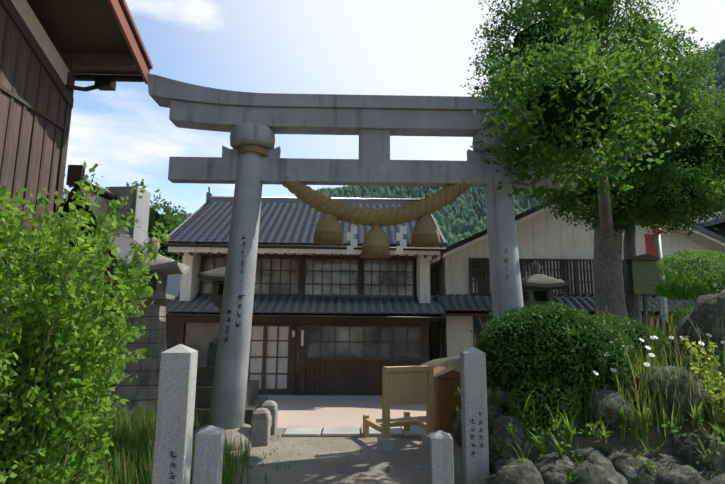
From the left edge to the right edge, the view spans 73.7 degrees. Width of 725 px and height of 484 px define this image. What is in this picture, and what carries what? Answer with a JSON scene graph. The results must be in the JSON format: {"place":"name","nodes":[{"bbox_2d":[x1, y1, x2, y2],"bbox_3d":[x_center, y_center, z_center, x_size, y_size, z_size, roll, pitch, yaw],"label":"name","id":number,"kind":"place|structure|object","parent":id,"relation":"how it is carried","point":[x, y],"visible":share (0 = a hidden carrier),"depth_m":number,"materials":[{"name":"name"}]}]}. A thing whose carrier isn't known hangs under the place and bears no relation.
{"place":"outdoors","nodes":[
{"label":"outdoors","id":0,"kind":"place"},
{"bbox_2d":[83,428,493,483],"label":"gravel path","id":1,"kind":"structure","parent":0,"point":[414,460],"depth_m":4.90,"materials":[{"name":"grey gravel"}]},
{"bbox_2d":[0,161,173,483],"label":"shrub","id":2,"kind":"object","parent":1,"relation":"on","point":[22,283],"depth_m":3.23,"materials":[{"name":"green plant"}]},
{"bbox_2d":[27,165,149,417],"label":"stone lantern","id":3,"kind":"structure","parent":1,"relation":"on","point":[75,173],"depth_m":6.50,"materials":[{"name":"stone"}]},
{"bbox_2d":[103,186,150,251],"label":"stone pillar","id":4,"kind":"structure","parent":1,"relation":"on","point":[141,214],"depth_m":7.36,"materials":[{"name":"stone"}]},
{"bbox_2d":[108,236,189,427],"bbox_3d":[-3.027,1.193,6.804,0.980,2.584,0.980,2,-9,-9],"label":"lantern","id":5,"kind":"object","parent":1,"relation":"on","point":[143,385],"visible":0.62,"depth_m":6.56,"materials":[{"name":"stone"}]},
{"bbox_2d":[47,394,272,483],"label":"grass","id":6,"kind":"structure","parent":1,"relation":"on","point":[127,446],"depth_m":4.53,"materials":[{"name":"green plant"}]},
{"bbox_2d":[151,344,197,483],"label":"stone post","id":7,"kind":"object","parent":1,"relation":"on","point":[176,401],"visible":1,"depth_m":3.12,"materials":[{"name":"stone"}]},
{"bbox_2d":[168,451,176,483],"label":"carved inscription","id":8,"kind":"object","parent":7,"relation":"attached to","point":[173,476],"visible":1,"depth_m":3.06,"materials":[{"name":"grey"}]},
{"bbox_2d":[192,425,223,483],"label":"stone post","id":9,"kind":"object","parent":1,"relation":"on","point":[208,454],"visible":1,"depth_m":3.29,"materials":[{"name":"stone"}]},
{"bbox_2d":[193,255,267,429],"bbox_3d":[-1.971,1.357,6.950,1.092,2.434,1.092,1,-9,-1],"label":"lantern","id":10,"kind":"object","parent":1,"relation":"on","point":[205,372],"visible":0.27,"depth_m":6.64,"materials":[{"name":"stone"}]},
{"bbox_2d":[251,400,277,445],"bbox_3d":[-1.182,2.196,5.859,0.200,0.450,0.720,1,-9,-1],"label":"stone bollard","id":11,"kind":"object","parent":1,"relation":"on","point":[264,417],"visible":0.83,"depth_m":5.54,"materials":[{"name":"grey stone"}]},
{"bbox_2d":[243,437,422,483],"bbox_3d":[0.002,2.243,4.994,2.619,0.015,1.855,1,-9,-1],"label":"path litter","id":12,"kind":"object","parent":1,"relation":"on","point":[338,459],"visible":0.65,"depth_m":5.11,"materials":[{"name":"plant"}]},
{"bbox_2d":[239,431,462,483],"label":"grass","id":13,"kind":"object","parent":1,"relation":"on","point":[265,477],"visible":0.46,"depth_m":4.66,"materials":[{"name":"green plant"}]},
{"bbox_2d":[147,73,577,450],"bbox_3d":[0.138,0.180,6.011,5.818,4.602,0.860,1,-9,-1],"label":"torii","id":14,"kind":"object","parent":1,"relation":"on","point":[261,120],"visible":0.67,"depth_m":6.10,"materials":[{"name":"stone"}]},
{"bbox_2d":[223,309,231,342],"bbox_3d":[-1.577,0.985,5.664,0.110,0.395,0.010,1,-9,-1],"label":"carved inscription","id":15,"kind":"object","parent":14,"relation":"attached to","point":[229,320],"visible":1,"depth_m":5.66,"materials":[{"name":"grey"}]},
{"bbox_2d":[236,294,244,326],"bbox_3d":[-1.450,0.810,5.696,0.116,0.387,0.009,0,-9,1],"label":"carved inscription","id":16,"kind":"object","parent":14,"relation":"attached to","point":[239,297],"visible":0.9,"depth_m":5.70,"materials":[{"name":"grey"}]},
{"bbox_2d":[240,234,246,280],"bbox_3d":[-1.455,0.204,5.803,0.106,0.600,0.008,0,-9,6],"label":"carved inscription","id":17,"kind":"object","parent":14,"relation":"attached to","point":[243,237],"visible":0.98,"depth_m":5.82,"materials":[{"name":"grey"}]},
{"bbox_2d":[237,146,470,257],"bbox_3d":[-0.102,-0.484,6.111,3.000,1.353,0.412,1,-9,-1],"label":"shimenawa rope","id":18,"kind":"object","parent":14,"relation":"attached to","point":[375,242],"visible":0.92,"depth_m":6.00,"materials":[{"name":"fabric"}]},
{"bbox_2d":[347,223,406,253],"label":"paper streamers","id":19,"kind":"object","parent":18,"relation":"attached to","point":[353,242],"visible":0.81,"depth_m":6.07,"materials":[{"name":"white paper"}]},
{"bbox_2d":[288,184,465,259],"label":"straw strands","id":20,"kind":"object","parent":18,"relation":"attached to","point":[370,223],"visible":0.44,"depth_m":6.02,"materials":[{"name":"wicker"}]},
{"bbox_2d":[283,425,453,436],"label":"paving stones","id":21,"kind":"object","parent":1,"relation":"on","point":[332,431],"visible":0.52,"depth_m":6.04,"materials":[{"name":"grey stone"}]},
{"bbox_2d":[363,365,433,451],"bbox_3d":[0.423,1.937,5.809,0.710,0.915,0.725,4,-10,-21],"label":"wooden signboard","id":22,"kind":"object","parent":1,"relation":"on","point":[405,385],"visible":0.92,"depth_m":5.57,"materials":[{"name":"brown wood"}]},
{"bbox_2d":[429,430,453,483],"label":"stone post","id":23,"kind":"object","parent":1,"relation":"on","point":[441,469],"visible":1,"depth_m":3.73,"materials":[{"name":"stone"}]},
{"bbox_2d":[433,366,460,432],"bbox_3d":[1.093,2.062,6.288,0.460,0.829,0.460,3,-9,-13],"label":"wooden box","id":24,"kind":"object","parent":1,"relation":"on","point":[446,381],"visible":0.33,"depth_m":6.09,"materials":[{"name":"brown wood"}]},
{"bbox_2d":[460,347,488,483],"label":"stone post","id":25,"kind":"object","parent":1,"relation":"on","point":[473,393],"visible":1,"depth_m":4.17,"materials":[{"name":"stone"}]},
{"bbox_2d":[469,419,475,456],"bbox_3d":[0.943,1.671,4.129,0.066,0.324,0.003,1,-9,-1],"label":"carved inscription","id":26,"kind":"object","parent":25,"relation":"attached to","point":[472,420],"visible":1,"depth_m":4.13,"materials":[{"name":"grey"}]},
{"bbox_2d":[478,411,483,447],"bbox_3d":[1.012,1.607,4.140,0.053,0.303,0.003,1,-9,-1],"label":"carved inscription","id":27,"kind":"object","parent":25,"relation":"attached to","point":[480,422],"visible":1,"depth_m":4.14,"materials":[{"name":"grey"}]},
{"bbox_2d":[422,356,722,457],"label":"garden bed soil","id":28,"kind":"structure","parent":1,"relation":"on","point":[630,448],"depth_m":4.36,"materials":[{"name":"brown soil"}]},
{"bbox_2d":[487,390,493,399],"bbox_3d":[1.593,2.196,6.175,0.200,0.597,0.200,1,-9,-1],"label":"rock","id":29,"kind":"object","parent":28,"relation":"on","point":[489,393],"visible":0.06,"depth_m":6.13,"materials":[{"name":"stone"}]},
{"bbox_2d":[498,375,584,433],"bbox_3d":[1.752,1.546,4.718,0.776,0.597,0.777,9,-13,-44],"label":"shrub","id":30,"kind":"object","parent":28,"relation":"on","point":[525,391],"visible":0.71,"depth_m":4.47,"materials":[{"name":"green plant"}]},
{"bbox_2d":[521,260,568,311],"bbox_3d":[2.529,1.430,6.921,1.058,2.359,1.058,1,-9,-1],"label":"lantern","id":31,"kind":"object","parent":28,"relation":"on","point":[538,286],"visible":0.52,"depth_m":6.87,"materials":[{"name":"stone"}]},
{"bbox_2d":[470,298,637,405],"bbox_3d":[2.020,1.172,5.204,1.756,1.188,1.654,1,-9,-1],"label":"clipped bush","id":32,"kind":"object","parent":28,"relation":"on","point":[541,342],"visible":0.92,"depth_m":4.74,"materials":[{"name":"green plant"}]},
{"bbox_2d":[442,361,724,482],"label":"leafy plants","id":33,"kind":"object","parent":28,"relation":"on","point":[535,433],"visible":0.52,"depth_m":4.15,"materials":[{"name":"green plant"}]},
{"bbox_2d":[452,289,724,483],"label":"rocks","id":34,"kind":"object","parent":28,"relation":"on","point":[679,466],"visible":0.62,"depth_m":4.25,"materials":[{"name":"grey stone"}]},
{"bbox_2d":[458,302,724,443],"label":"tall grass","id":35,"kind":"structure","parent":28,"relation":"on","point":[672,333],"depth_m":4.81,"materials":[{"name":"green plant"}]},
{"bbox_2d":[461,0,724,325],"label":"tree","id":36,"kind":"object","parent":28,"relation":"on","point":[541,89],"depth_m":10.05,"materials":[{"name":"green plant"}]},
{"bbox_2d":[487,336,724,452],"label":"grass bed","id":37,"kind":"object","parent":28,"relation":"on","point":[712,415],"visible":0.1,"depth_m":4.45,"materials":[{"name":"green plant"}]},
{"bbox_2d":[663,300,694,340],"bbox_3d":[4.908,1.238,6.820,1.134,0.914,1.173,-6,-11,37],"label":"shrub","id":38,"kind":"object","parent":37,"relation":"on","point":[689,309],"visible":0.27,"depth_m":6.98,"materials":[{"name":"green plant"}]},
{"bbox_2d":[581,306,670,369],"bbox_3d":[3.054,1.376,6.117,1.630,1.115,1.576,-8,-12,41],"label":"clipped bush","id":39,"kind":"object","parent":28,"relation":"on","point":[635,331],"visible":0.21,"depth_m":5.68,"materials":[{"name":"green plant"}]},
{"bbox_2d":[624,254,660,325],"bbox_3d":[6.480,1.506,11.023,0.680,2.460,0.320,1,-9,-1],"label":"notice board","id":40,"kind":"object","parent":28,"relation":"on","point":[644,274],"visible":0.8,"depth_m":11.08,"materials":[{"name":"green"}]},
{"bbox_2d":[589,333,724,438],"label":"daisies","id":41,"kind":"object","parent":28,"relation":"on","point":[646,364],"visible":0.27,"depth_m":4.65,"materials":[{"name":"white plant"}]},
{"bbox_2d":[653,249,724,301],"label":"bush","id":42,"kind":"object","parent":28,"relation":"on","point":[695,286],"depth_m":7.45,"materials":[{"name":"green plant"}]},
{"bbox_2d":[680,336,724,421],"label":"feathery plants","id":43,"kind":"object","parent":28,"relation":"on","point":[718,396],"visible":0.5,"depth_m":4.67,"materials":[{"name":"yellow plant"}]},
{"bbox_2d":[268,398,425,427],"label":"street","id":44,"kind":"structure","parent":0,"point":[309,412],"depth_m":12.87,"materials":[{"name":"grey concrete"}]},
{"bbox_2d":[644,228,667,334],"bbox_3d":[8.338,2.136,13.550,0.495,5.080,0.230,1,-9,-1],"label":"street pole with banner","id":45,"kind":"object","parent":44,"relation":"on","point":[653,244],"visible":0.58,"depth_m":13.81,"materials":[{"name":"grey"}]},
{"bbox_2d":[62,0,724,214],"label":"sky","id":46,"kind":"structure","parent":0,"point":[346,47],"materials":[{"name":"blue"}]},
{"bbox_2d":[429,194,724,360],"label":"house","id":47,"kind":"structure","parent":0,"point":[552,245],"depth_m":16.72,"materials":[{"name":"beige paint"}]},
{"bbox_2d":[436,294,697,317],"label":"tiled roof","id":48,"kind":"structure","parent":47,"relation":"attached to","point":[465,305],"depth_m":15.94,"materials":[{"name":"grey tile"}]},
{"label":"ground","id":49,"kind":"structure","parent":0,"visible":0},
{"bbox_2d":[0,0,74,319],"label":"building wall","id":50,"kind":"structure","parent":49,"relation":"on","point":[36,96],"depth_m":6.51,"materials":[{"name":"brown wood"}]},
{"bbox_2d":[26,0,152,83],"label":"building roof","id":51,"kind":"structure","parent":50,"relation":"on","point":[94,36],"depth_m":7.15,"materials":[{"name":"brown wood"}]},
{"bbox_2d":[65,74,143,91],"bbox_3d":[-4.943,-2.497,7.531,3.110,0.486,0.588,1,-9,-1],"label":"gutter","id":52,"kind":"object","parent":51,"relation":"attached to","point":[105,82],"visible":0.69,"depth_m":7.73,"materials":[{"name":"black metal"}]},
{"bbox_2d":[63,182,107,199],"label":"tree","id":53,"kind":"object","parent":49,"relation":"on","point":[64,192],"depth_m":44.41,"materials":[{"name":"green plant"}]},
{"bbox_2d":[62,179,188,262],"bbox_3d":[-20.357,1.939,39.406,13.777,13.076,12.453,1,-9,-1],"label":"tree","id":54,"kind":"object","parent":49,"relation":"on","point":[156,216],"visible":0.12,"depth_m":38.97,"materials":[{"name":"green plant"}]},
{"bbox_2d":[164,293,178,349],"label":"neighbour house","id":55,"kind":"structure","parent":49,"relation":"on","point":[171,329],"depth_m":16.57,"materials":[{"name":"brown wood"}]},
{"bbox_2d":[166,274,180,296],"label":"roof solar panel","id":56,"kind":"structure","parent":55,"relation":"on","point":[173,283],"depth_m":18.69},
{"bbox_2d":[166,254,181,262],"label":"tree","id":57,"kind":"object","parent":49,"relation":"on","point":[175,256],"depth_m":42.76,"materials":[{"name":"green plant"}]},
{"bbox_2d":[168,243,439,394],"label":"house","id":58,"kind":"structure","parent":49,"relation":"on","point":[341,357],"depth_m":15.68,"materials":[{"name":"brown wood"}]},
{"bbox_2d":[165,316,428,319],"bbox_3d":[-1.848,2.391,15.274,8.710,0.100,0.940,1,-9,-1],"label":"eave timber","id":59,"kind":"object","parent":58,"relation":"attached to","point":[295,318],"visible":0.27,"depth_m":14.81,"materials":[{"name":"brown wood"}]},
{"bbox_2d":[292,330,303,345],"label":"paper notices","id":60,"kind":"object","parent":58,"relation":"attached to","point":[302,336],"visible":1,"depth_m":15.54,"materials":[{"name":"white paper"}]},
{"bbox_2d":[163,187,446,316],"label":"house roofs","id":61,"kind":"structure","parent":58,"relation":"attached to","point":[288,221],"depth_m":16.15,"materials":[{"name":"grey tile"}]},
{"bbox_2d":[164,243,445,358],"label":"house gutters","id":62,"kind":"object","parent":61,"relation":"attached to","point":[307,316],"visible":0.79,"depth_m":15.10,"materials":[{"name":"black metal"}]},
{"bbox_2d":[439,320,441,357],"bbox_3d":[2.519,3.693,15.524,0.065,2.520,0.065,4,-10,-23],"label":"drain pipe","id":63,"kind":"object","parent":58,"relation":"attached to","point":[440,332],"visible":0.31,"depth_m":15.59,"materials":[{"name":"brown metal"}]},
{"bbox_2d":[258,395,381,398],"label":"street kerb","id":64,"kind":"structure","parent":49,"relation":"on","point":[329,396],"depth_m":14.98,"materials":[{"name":"concrete"}]},
{"bbox_2d":[690,210,724,236],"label":"roof","id":65,"kind":"structure","parent":49,"relation":"on","point":[719,224],"depth_m":19.32,"materials":[{"name":"grey tile"}]},
{"bbox_3d":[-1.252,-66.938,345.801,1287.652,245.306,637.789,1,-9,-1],"label":"mountain","id":66,"kind":"structure","parent":0,"visible":0},
{"bbox_2d":[161,39,724,247],"bbox_3d":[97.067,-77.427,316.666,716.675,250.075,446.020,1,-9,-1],"label":"mountain forest trees","id":67,"kind":"object","parent":66,"relation":"on","point":[459,219],"visible":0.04,"depth_m":283.27,"materials":[{"name":"green plant"}]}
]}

